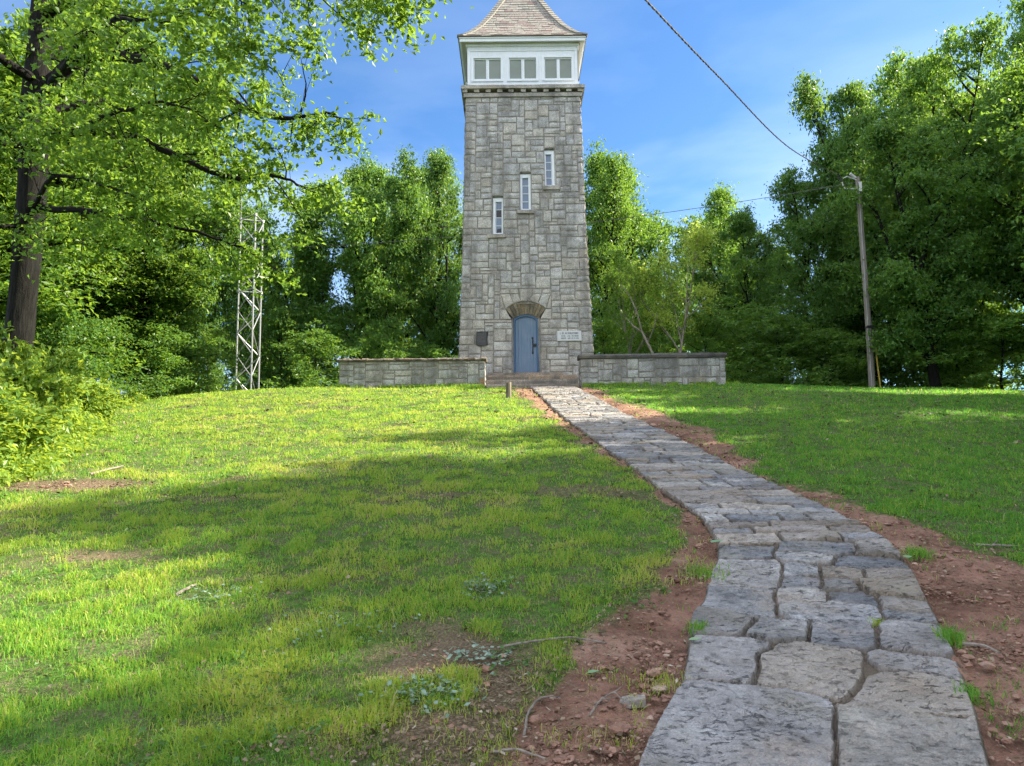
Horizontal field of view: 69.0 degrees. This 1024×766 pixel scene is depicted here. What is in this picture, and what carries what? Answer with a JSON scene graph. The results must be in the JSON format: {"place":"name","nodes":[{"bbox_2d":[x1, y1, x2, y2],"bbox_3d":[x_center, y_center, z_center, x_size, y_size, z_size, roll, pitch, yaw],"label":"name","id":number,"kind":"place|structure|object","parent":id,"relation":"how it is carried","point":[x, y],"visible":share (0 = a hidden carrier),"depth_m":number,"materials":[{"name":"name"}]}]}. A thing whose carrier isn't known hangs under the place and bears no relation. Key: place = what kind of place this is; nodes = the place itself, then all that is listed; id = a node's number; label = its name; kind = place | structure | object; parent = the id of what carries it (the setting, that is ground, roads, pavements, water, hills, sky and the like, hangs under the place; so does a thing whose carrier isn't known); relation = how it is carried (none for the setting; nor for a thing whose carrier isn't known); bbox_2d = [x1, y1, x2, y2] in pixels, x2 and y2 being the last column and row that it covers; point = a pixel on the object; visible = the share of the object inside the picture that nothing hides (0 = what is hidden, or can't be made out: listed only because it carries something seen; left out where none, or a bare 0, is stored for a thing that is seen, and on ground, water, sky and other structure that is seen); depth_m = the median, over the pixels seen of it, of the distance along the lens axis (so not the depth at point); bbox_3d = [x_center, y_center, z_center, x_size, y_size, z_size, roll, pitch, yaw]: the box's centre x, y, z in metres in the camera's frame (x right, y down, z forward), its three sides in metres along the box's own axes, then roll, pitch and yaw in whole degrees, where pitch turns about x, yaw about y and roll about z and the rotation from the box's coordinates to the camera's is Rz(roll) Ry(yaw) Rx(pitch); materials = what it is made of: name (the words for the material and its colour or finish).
{"place":"outdoors","nodes":[
{"label":"outdoors","id":0,"kind":"place"},
{"bbox_2d":[0,382,1023,765],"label":"grass","id":1,"kind":"structure","parent":0,"point":[86,752],"depth_m":5.90,"materials":[{"name":"plant"}]},
{"bbox_2d":[0,385,1023,765],"bbox_3d":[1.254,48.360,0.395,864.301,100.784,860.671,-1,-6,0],"label":"ground","id":2,"kind":"structure","parent":0,"point":[406,659],"depth_m":4.97,"materials":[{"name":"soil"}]},
{"bbox_2d":[2,421,74,456],"bbox_3d":[-6.652,0.830,9.726,1.988,0.904,1.947,0,-6,-9],"label":"shrub","id":3,"kind":"object","parent":2,"relation":"on","point":[43,440],"visible":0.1,"depth_m":9.34,"materials":[{"name":"green plant"}]},
{"bbox_2d":[0,372,90,469],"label":"shrub","id":4,"kind":"object","parent":2,"relation":"on","point":[20,423],"visible":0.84,"depth_m":8.92,"materials":[{"name":"green plant"}]},
{"bbox_2d":[0,321,100,409],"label":"shrub","id":5,"kind":"object","parent":2,"relation":"on","point":[10,364],"visible":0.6,"depth_m":10.69,"materials":[{"name":"green plant"}]},
{"bbox_2d":[7,345,99,425],"bbox_3d":[-7.510,0.328,11.198,1.825,1.920,1.863,-2,-6,14],"label":"shrub","id":6,"kind":"object","parent":2,"relation":"on","point":[61,386],"visible":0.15,"depth_m":11.47,"materials":[{"name":"green plant"}]},
{"bbox_2d":[0,297,131,400],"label":"sapling","id":7,"kind":"object","parent":2,"relation":"on","point":[48,316],"visible":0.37,"depth_m":16.65,"materials":[{"name":"green plant"}]},
{"bbox_2d":[0,373,148,487],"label":"undergrowth","id":8,"kind":"object","parent":2,"relation":"on","point":[52,454],"visible":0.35,"depth_m":9.55,"materials":[{"name":"green plant"}]},
{"bbox_2d":[0,0,180,364],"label":"tree","id":9,"kind":"object","parent":2,"relation":"on","point":[57,183],"visible":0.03,"depth_m":21.66,"materials":[{"name":"green plant"}]},
{"bbox_2d":[63,411,121,432],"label":"shrub","id":10,"kind":"object","parent":2,"relation":"on","point":[108,430],"visible":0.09,"depth_m":12.01,"materials":[{"name":"green plant"}]},
{"bbox_2d":[58,371,136,422],"bbox_3d":[-8.346,0.394,14.099,2.112,1.528,2.069,1,-6,-15],"label":"shrub","id":11,"kind":"object","parent":2,"relation":"on","point":[94,397],"visible":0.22,"depth_m":14.30,"materials":[{"name":"green plant"}]},
{"bbox_2d":[0,20,197,382],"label":"tree","id":12,"kind":"object","parent":2,"relation":"on","point":[10,82],"visible":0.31,"depth_m":17.35,"materials":[{"name":"green plant"}]},
{"bbox_2d":[34,314,180,405],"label":"sapling","id":13,"kind":"object","parent":2,"relation":"on","point":[121,384],"visible":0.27,"depth_m":18.72,"materials":[{"name":"green plant"}]},
{"bbox_2d":[55,7,231,393],"bbox_3d":[-17.441,-6.676,33.452,8.904,19.664,9.324,3,-7,-31],"label":"tree","id":14,"kind":"object","parent":2,"relation":"on","point":[211,279],"depth_m":33.64,"materials":[{"name":"green plant"}]},
{"bbox_2d":[47,160,246,396],"bbox_3d":[-11.430,-2.604,22.076,6.188,6.871,6.556,0,-6,-3],"label":"tree","id":15,"kind":"object","parent":2,"relation":"on","point":[137,284],"visible":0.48,"depth_m":21.47,"materials":[{"name":"green plant"}]},
{"bbox_2d":[54,2,242,350],"bbox_3d":[-14.590,-6.224,26.733,8.435,16.636,8.833,-1,-6,2],"label":"tree","id":16,"kind":"object","parent":2,"relation":"on","point":[194,180],"visible":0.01,"depth_m":28.71,"materials":[{"name":"green plant"}]},
{"bbox_2d":[99,309,209,398],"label":"sapling","id":17,"kind":"object","parent":2,"relation":"on","point":[166,355],"visible":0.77,"depth_m":20.99,"materials":[{"name":"green plant"}]},
{"bbox_2d":[115,298,243,395],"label":"sapling","id":18,"kind":"object","parent":2,"relation":"on","point":[208,382],"visible":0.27,"depth_m":25.50,"materials":[{"name":"green plant"}]},
{"bbox_2d":[116,144,272,395],"bbox_3d":[-15.016,-4.118,34.826,6.962,14.254,7.375,-5,-7,35],"label":"tree","id":19,"kind":"object","parent":2,"relation":"on","point":[231,295],"visible":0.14,"depth_m":35.18,"materials":[{"name":"green plant"}]},
{"bbox_2d":[178,316,251,393],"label":"sapling","id":20,"kind":"object","parent":2,"relation":"on","point":[215,372],"visible":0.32,"depth_m":30.14,"materials":[{"name":"green plant"}]},
{"bbox_2d":[161,581,273,608],"bbox_3d":[-1.815,1.302,4.587,0.698,0.107,0.335,1,-6,-12],"label":"clover patch","id":21,"kind":"object","parent":2,"relation":"on","point":[212,591],"visible":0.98,"depth_m":4.59,"materials":[{"name":"green plant"}]},
{"bbox_2d":[0,0,473,353],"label":"tree","id":22,"kind":"object","parent":2,"relation":"on","point":[36,136],"visible":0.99,"depth_m":10.77,"materials":[{"name":"green plant"}]},
{"bbox_2d":[235,21,264,389],"bbox_3d":[-11.939,-8.279,33.950,1.039,20.499,1.120,-1,-6,0],"label":"lattice mast","id":23,"kind":"object","parent":2,"relation":"on","point":[248,292],"visible":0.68,"depth_m":33.47,"materials":[{"name":"metal"}]},
{"bbox_2d":[203,194,341,390],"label":"tree","id":24,"kind":"object","parent":2,"relation":"on","point":[246,308],"visible":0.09,"depth_m":43.17,"materials":[{"name":"green plant"}]},
{"bbox_2d":[218,297,336,388],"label":"sapling","id":25,"kind":"object","parent":2,"relation":"on","point":[276,322],"visible":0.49,"depth_m":35.91,"materials":[{"name":"green plant"}]},
{"bbox_2d":[232,174,356,388],"bbox_3d":[-11.371,-3.862,38.820,7.852,14.331,7.498,-2,-6,13],"label":"tree","id":26,"kind":"object","parent":2,"relation":"on","point":[311,265],"visible":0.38,"depth_m":37.64,"materials":[{"name":"green plant"}]},
{"bbox_2d":[264,318,364,388],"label":"sapling","id":27,"kind":"object","parent":2,"relation":"on","point":[309,337],"visible":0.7,"depth_m":31.70,"materials":[{"name":"green plant"}]},
{"bbox_2d":[220,599,420,660],"bbox_3d":[-1.049,1.326,4.111,0.932,0.162,0.758,-5,-7,35],"label":"clover patch","id":28,"kind":"object","parent":2,"relation":"on","point":[338,625],"visible":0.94,"depth_m":4.06,"materials":[{"name":"green plant"}]},
{"bbox_2d":[298,144,439,386],"bbox_3d":[-6.785,-4.872,38.377,7.852,15.332,7.498,-5,-8,38],"label":"tree","id":29,"kind":"object","parent":2,"relation":"on","point":[374,297],"visible":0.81,"depth_m":37.28,"materials":[{"name":"green plant"}]},
{"bbox_2d":[336,325,415,384],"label":"sapling","id":30,"kind":"object","parent":2,"relation":"on","point":[380,340],"visible":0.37,"depth_m":34.21,"materials":[{"name":"green plant"}]},
{"bbox_2d":[325,159,463,358],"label":"tree","id":31,"kind":"object","parent":2,"relation":"on","point":[407,342],"visible":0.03,"depth_m":45.49,"materials":[{"name":"green plant"}]},
{"bbox_2d":[337,357,486,388],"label":"stone wall","id":32,"kind":"structure","parent":2,"relation":"on","point":[367,373],"depth_m":21.84,"materials":[{"name":"stone"}]},
{"bbox_2d":[372,143,463,357],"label":"tree","id":33,"kind":"object","parent":2,"relation":"on","point":[440,305],"visible":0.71,"depth_m":38.39,"materials":[{"name":"green plant"}]},
{"bbox_2d":[356,668,485,717],"bbox_3d":[-0.387,1.365,3.313,0.555,0.097,0.369,-3,-6,19],"label":"clover patch","id":34,"kind":"object","parent":2,"relation":"on","point":[414,677],"visible":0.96,"depth_m":3.31,"materials":[{"name":"green plant"}]},
{"bbox_2d":[410,338,457,358],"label":"sapling","id":35,"kind":"object","parent":2,"relation":"on","point":[431,352],"visible":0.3,"depth_m":35.18,"materials":[{"name":"green plant"}]},
{"bbox_2d":[423,638,512,678],"bbox_3d":[-0.176,1.344,3.651,0.420,0.105,0.362,4,-7,-34],"label":"clover patch","id":36,"kind":"object","parent":2,"relation":"on","point":[457,651],"visible":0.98,"depth_m":3.67,"materials":[{"name":"green plant"}]},
{"bbox_2d":[456,572,518,597],"bbox_3d":[-0.203,1.276,4.682,0.419,0.114,0.444,-5,-8,39],"label":"clover patch","id":37,"kind":"object","parent":2,"relation":"on","point":[478,585],"visible":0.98,"depth_m":4.67,"materials":[{"name":"green plant"}]},
{"bbox_2d":[506,382,510,397],"bbox_3d":[-0.082,0.295,17.971,0.140,0.637,0.140,-1,-6,0],"label":"wooden post","id":38,"kind":"object","parent":2,"relation":"on","point":[508,389],"visible":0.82,"depth_m":17.93,"materials":[{"name":"grey wood"}]},
{"bbox_2d":[0,388,1023,765],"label":"leaf litter","id":39,"kind":"object","parent":2,"relation":"on","point":[412,758],"visible":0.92,"depth_m":4.06,"materials":[{"name":"plant"}]},
{"bbox_2d":[0,404,1023,765],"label":"lawn weeds","id":40,"kind":"object","parent":2,"relation":"on","point":[284,690],"visible":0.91,"depth_m":4.60,"materials":[{"name":"green plant"}]},
{"bbox_2d":[492,748,545,758],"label":"twig","id":41,"kind":"object","parent":2,"relation":"on","point":[521,750],"visible":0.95,"depth_m":2.86,"materials":[{"name":"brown wood"}]},
{"bbox_2d":[457,0,593,383],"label":"stone tower","id":42,"kind":"structure","parent":2,"relation":"on","point":[525,304],"depth_m":24.17,"materials":[{"name":"stone"}]},
{"bbox_2d":[471,56,502,81],"bbox_3d":[-0.824,-10.433,24.775,1.050,0.890,0.110,-1,-6,0],"label":"window","id":43,"kind":"structure","parent":42,"relation":"in","point":[483,68],"depth_m":24.80,"materials":[{"name":"glass"}]},
{"bbox_2d":[487,197,505,237],"bbox_3d":[-0.480,-5.354,24.136,0.639,1.425,0.324,-1,-6,0],"label":"window","id":44,"kind":"structure","parent":42,"relation":"in","point":[497,202],"depth_m":24.19,"materials":[{"name":"white paint"}]},
{"bbox_2d":[507,55,538,81],"bbox_3d":[0.351,-10.446,24.775,1.050,0.890,0.110,-1,-6,0],"label":"window","id":45,"kind":"structure","parent":42,"relation":"in","point":[530,62],"depth_m":24.80,"materials":[{"name":"glass"}]},
{"bbox_2d":[517,174,534,213],"bbox_3d":[0.443,-6.160,24.238,0.557,1.419,0.325,-1,-6,0],"label":"window","id":46,"kind":"structure","parent":42,"relation":"in","point":[525,179],"depth_m":24.29,"materials":[{"name":"white paint"}]},
{"bbox_2d":[514,314,538,372],"bbox_3d":[0.447,-1.228,23.794,0.806,1.950,0.168,-1,-6,0],"label":"door","id":47,"kind":"structure","parent":42,"relation":"in","point":[526,360],"depth_m":23.80,"materials":[{"name":"blue paint"}]},
{"bbox_2d":[542,150,560,189],"bbox_3d":[1.251,-6.961,24.342,0.640,1.422,0.322,-1,-6,0],"label":"window","id":48,"kind":"structure","parent":42,"relation":"in","point":[548,154],"depth_m":24.39,"materials":[{"name":"white paint"}]},
{"bbox_2d":[542,55,573,80],"bbox_3d":[1.526,-10.458,24.775,1.050,0.890,0.110,-1,-6,0],"label":"window","id":49,"kind":"structure","parent":42,"relation":"in","point":[554,67],"depth_m":24.80,"materials":[{"name":"glass"}]},
{"bbox_2d":[486,375,579,388],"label":"stone steps","id":50,"kind":"structure","parent":2,"relation":"on","point":[516,381],"depth_m":22.31,"materials":[{"name":"stone"}]},
{"bbox_2d":[523,695,560,735],"bbox_3d":[0.101,1.391,3.136,0.077,0.073,0.348,-4,-7,28],"label":"twig","id":51,"kind":"object","parent":2,"relation":"on","point":[526,717],"visible":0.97,"depth_m":3.15,"materials":[{"name":"grey wood"}]},
{"bbox_2d":[497,636,606,648],"bbox_3d":[0.203,1.333,3.834,0.566,0.040,0.074,0,-6,-5],"label":"twig","id":52,"kind":"object","parent":2,"relation":"on","point":[520,643],"visible":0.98,"depth_m":3.84,"materials":[{"name":"brown wood"}]},
{"bbox_2d":[589,684,625,715],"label":"twig","id":53,"kind":"object","parent":2,"relation":"on","point":[596,705],"visible":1,"depth_m":3.22,"materials":[{"name":"grey wood"}]},
{"bbox_2d":[194,371,1021,391],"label":"undergrowth","id":54,"kind":"object","parent":2,"relation":"on","point":[806,383],"visible":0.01,"depth_m":28.40,"materials":[{"name":"green plant"}]},
{"bbox_2d":[582,135,653,353],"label":"tree","id":55,"kind":"object","parent":2,"relation":"on","point":[603,197],"visible":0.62,"depth_m":37.65,"materials":[{"name":"green plant"}]},
{"bbox_2d":[592,311,643,353],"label":"sapling","id":56,"kind":"object","parent":2,"relation":"on","point":[610,347],"visible":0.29,"depth_m":32.85,"materials":[{"name":"green plant"}]},
{"bbox_2d":[619,694,645,708],"bbox_3d":[0.532,1.393,3.266,0.118,0.038,0.096,-4,-7,28],"label":"stone chip","id":57,"kind":"object","parent":2,"relation":"on","point":[636,699],"visible":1,"depth_m":3.24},
{"bbox_2d":[584,151,690,353],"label":"tree","id":58,"kind":"object","parent":2,"relation":"on","point":[640,235],"visible":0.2,"depth_m":41.78,"materials":[{"name":"green plant"}]},
{"bbox_2d":[592,241,684,353],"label":"tree","id":59,"kind":"object","parent":2,"relation":"on","point":[618,264],"visible":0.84,"depth_m":30.99,"materials":[{"name":"green plant"}]},
{"bbox_2d":[622,286,656,352],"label":"dead tree","id":60,"kind":"object","parent":2,"relation":"on","point":[645,339],"visible":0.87,"depth_m":29.35,"materials":[{"name":"wood"}]},
{"bbox_2d":[609,663,689,694],"bbox_3d":[0.700,1.363,3.417,0.514,0.110,0.339,-1,-6,0],"label":"grass tuft","id":61,"kind":"object","parent":2,"relation":"on","point":[667,676],"visible":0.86,"depth_m":3.42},
{"bbox_2d":[614,296,688,353],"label":"sapling","id":62,"kind":"object","parent":2,"relation":"on","point":[663,338],"visible":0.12,"depth_m":34.84,"materials":[{"name":"green plant"}]},
{"bbox_2d":[577,352,726,387],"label":"stone wall","id":63,"kind":"structure","parent":2,"relation":"on","point":[681,368],"depth_m":21.80,"materials":[{"name":"stone"}]},
{"bbox_2d":[592,208,713,351],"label":"tree","id":64,"kind":"object","parent":2,"relation":"on","point":[672,261],"visible":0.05,"depth_m":49.28,"materials":[{"name":"green plant"}]},
{"bbox_2d":[605,213,726,352],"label":"tree","id":65,"kind":"object","parent":2,"relation":"on","point":[703,236],"visible":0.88,"depth_m":30.25,"materials":[{"name":"green plant"}]},
{"bbox_2d":[683,617,714,636],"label":"grass tuft","id":66,"kind":"object","parent":2,"relation":"on","point":[696,625],"visible":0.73,"depth_m":3.98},
{"bbox_2d":[644,294,762,382],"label":"sapling","id":67,"kind":"object","parent":2,"relation":"on","point":[708,338],"visible":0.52,"depth_m":32.03,"materials":[{"name":"green plant"}]},
{"bbox_2d":[674,559,743,586],"bbox_3d":[1.292,1.246,4.937,0.455,0.137,0.457,-1,-6,0],"label":"grass tuft","id":68,"kind":"object","parent":2,"relation":"on","point":[702,570],"visible":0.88,"depth_m":4.92,"materials":[{"name":"plant"}]},
{"bbox_2d":[671,178,757,379],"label":"tree","id":69,"kind":"object","parent":2,"relation":"on","point":[719,195],"visible":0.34,"depth_m":43.66,"materials":[{"name":"green plant"}]},
{"bbox_2d":[681,201,795,381],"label":"tree","id":70,"kind":"object","parent":2,"relation":"on","point":[742,226],"visible":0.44,"depth_m":37.62,"materials":[{"name":"green plant"}]},
{"bbox_2d":[689,238,796,380],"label":"tree","id":71,"kind":"object","parent":2,"relation":"on","point":[750,278],"depth_m":44.72,"materials":[{"name":"green plant"}]},
{"bbox_2d":[700,297,816,384],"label":"sapling","id":72,"kind":"object","parent":2,"relation":"on","point":[749,312],"visible":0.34,"depth_m":32.10,"materials":[{"name":"green plant"}]},
{"bbox_2d":[718,303,846,385],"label":"sapling","id":73,"kind":"object","parent":2,"relation":"on","point":[773,326],"visible":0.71,"depth_m":30.00,"materials":[{"name":"green plant"}]},
{"bbox_2d":[757,162,872,385],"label":"tree","id":74,"kind":"object","parent":2,"relation":"on","point":[825,298],"visible":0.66,"depth_m":31.02,"materials":[{"name":"green plant"}]},
{"bbox_2d":[757,322,885,387],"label":"sapling","id":75,"kind":"object","parent":2,"relation":"on","point":[834,339],"visible":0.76,"depth_m":28.96,"materials":[{"name":"green plant"}]},
{"bbox_2d":[801,109,882,381],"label":"tree","id":76,"kind":"object","parent":2,"relation":"on","point":[828,188],"visible":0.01,"depth_m":39.02,"materials":[{"name":"green plant"}]},
{"bbox_2d":[786,314,919,385],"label":"sapling","id":77,"kind":"object","parent":2,"relation":"on","point":[880,374],"depth_m":31.87,"materials":[{"name":"green plant"}]},
{"bbox_2d":[837,173,880,386],"bbox_3d":[12.286,-3.233,26.419,1.178,8.779,0.317,0,-6,-4],"label":"utility pole","id":78,"kind":"object","parent":2,"relation":"on","point":[870,356],"visible":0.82,"depth_m":26.41,"materials":[{"name":"grey wood"}]},
{"bbox_2d":[261,182,855,248],"bbox_3d":[0.499,-6.481,30.360,24.841,0.535,0.021,-2,-6,16],"label":"overhead wire","id":79,"kind":"object","parent":78,"relation":"attached to","point":[590,222],"visible":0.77,"depth_m":28.99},
{"bbox_2d":[645,0,839,175],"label":"service cable","id":80,"kind":"object","parent":78,"relation":"attached to","point":[677,33],"visible":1,"depth_m":13.75,"materials":[{"name":"rubber"}]},
{"bbox_2d":[785,68,950,387],"bbox_3d":[15.614,-6.062,31.829,7.102,15.510,6.704,3,-7,-33],"label":"tree","id":81,"kind":"object","parent":2,"relation":"on","point":[825,147],"visible":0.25,"depth_m":31.75,"materials":[{"name":"green plant"}]},
{"bbox_2d":[825,315,943,387],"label":"sapling","id":82,"kind":"object","parent":2,"relation":"on","point":[888,375],"visible":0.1,"depth_m":30.21,"materials":[{"name":"green plant"}]},
{"bbox_2d":[886,544,945,561],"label":"grass tuft","id":83,"kind":"object","parent":2,"relation":"on","point":[911,552],"visible":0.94,"depth_m":5.22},
{"bbox_2d":[841,291,995,387],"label":"sapling","id":84,"kind":"object","parent":2,"relation":"on","point":[902,374],"visible":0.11,"depth_m":29.70,"materials":[{"name":"green plant"}]},
{"bbox_2d":[818,98,1023,387],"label":"tree","id":85,"kind":"object","parent":2,"relation":"on","point":[911,289],"visible":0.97,"depth_m":25.83,"materials":[{"name":"green plant"}]},
{"bbox_2d":[832,0,1022,387],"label":"tree","id":86,"kind":"object","parent":2,"relation":"on","point":[931,74],"visible":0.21,"depth_m":28.66,"materials":[{"name":"green plant"}]},
{"bbox_2d":[888,54,992,373],"bbox_3d":[18.792,-6.726,33.299,6.380,17.665,6.092,4,-8,-37],"label":"tree","id":87,"kind":"object","parent":2,"relation":"on","point":[981,88],"depth_m":33.85,"materials":[{"name":"green plant"}]},
{"bbox_2d":[864,43,1023,384],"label":"tree","id":88,"kind":"object","parent":2,"relation":"on","point":[888,71],"visible":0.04,"depth_m":37.61,"materials":[{"name":"green plant"}]},
{"bbox_2d":[927,622,973,649],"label":"grass tuft","id":89,"kind":"object","parent":2,"relation":"on","point":[949,635],"visible":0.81,"depth_m":3.81,"materials":[{"name":"plant"}]},
{"bbox_2d":[890,314,1023,389],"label":"sapling","id":90,"kind":"object","parent":2,"relation":"on","point":[941,373],"visible":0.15,"depth_m":28.13,"materials":[{"name":"green plant"}]},
{"bbox_2d":[909,42,1023,384],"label":"tree","id":91,"kind":"object","parent":2,"relation":"on","point":[1008,275],"visible":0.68,"depth_m":25.53,"materials":[{"name":"green plant"}]},
{"bbox_2d":[916,311,1023,390],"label":"sapling","id":92,"kind":"object","parent":2,"relation":"on","point":[997,324],"visible":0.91,"depth_m":24.98,"materials":[{"name":"green plant"}]},
{"bbox_2d":[923,302,1023,389],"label":"sapling","id":93,"kind":"object","parent":2,"relation":"on","point":[995,311],"visible":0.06,"depth_m":29.10,"materials":[{"name":"green plant"}]},
{"bbox_2d":[949,678,1004,707],"bbox_3d":[2.018,1.353,3.263,0.205,0.097,0.196,5,-8,-41],"label":"grass tuft","id":94,"kind":"object","parent":2,"relation":"on","point":[972,693],"visible":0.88,"depth_m":3.25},
{"bbox_2d":[962,642,1000,653],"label":"twig","id":95,"kind":"object","parent":2,"relation":"on","point":[974,644],"visible":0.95,"depth_m":3.74,"materials":[{"name":"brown wood"}]},
{"bbox_2d":[966,55,1023,268],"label":"tree","id":96,"kind":"object","parent":2,"relation":"on","point":[1016,72],"visible":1,"depth_m":20.13,"materials":[{"name":"green plant"}]},
{"bbox_2d":[972,0,1023,312],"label":"tree","id":97,"kind":"object","parent":2,"relation":"on","point":[1017,22],"visible":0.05,"depth_m":37.45,"materials":[{"name":"green plant"}]},
{"bbox_2d":[976,540,1022,546],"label":"twig","id":98,"kind":"object","parent":2,"relation":"on","point":[993,544],"visible":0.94,"depth_m":5.42,"materials":[{"name":"brown wood"}]},
{"bbox_2d":[977,0,1023,259],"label":"tree","id":99,"kind":"object","parent":2,"relation":"on","point":[1019,38],"visible":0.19,"depth_m":26.00,"materials":[{"name":"green plant"}]},
{"bbox_2d":[0,0,1023,392],"label":"sky","id":100,"kind":"structure","parent":0,"point":[651,98],"materials":[{"name":"blue"}]},
{"bbox_2d":[329,380,739,388],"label":"grass","id":101,"kind":"structure","parent":0,"point":[478,385],"depth_m":21.64,"materials":[{"name":"plant"}]},
{"bbox_2d":[530,386,989,765],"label":"path","id":102,"kind":"structure","parent":0,"point":[796,658],"depth_m":3.81,"materials":[{"name":"stone"}]},
{"bbox_2d":[867,616,888,627],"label":"grass tuft","id":103,"kind":"object","parent":102,"relation":"on","point":[877,622],"visible":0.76,"depth_m":4.08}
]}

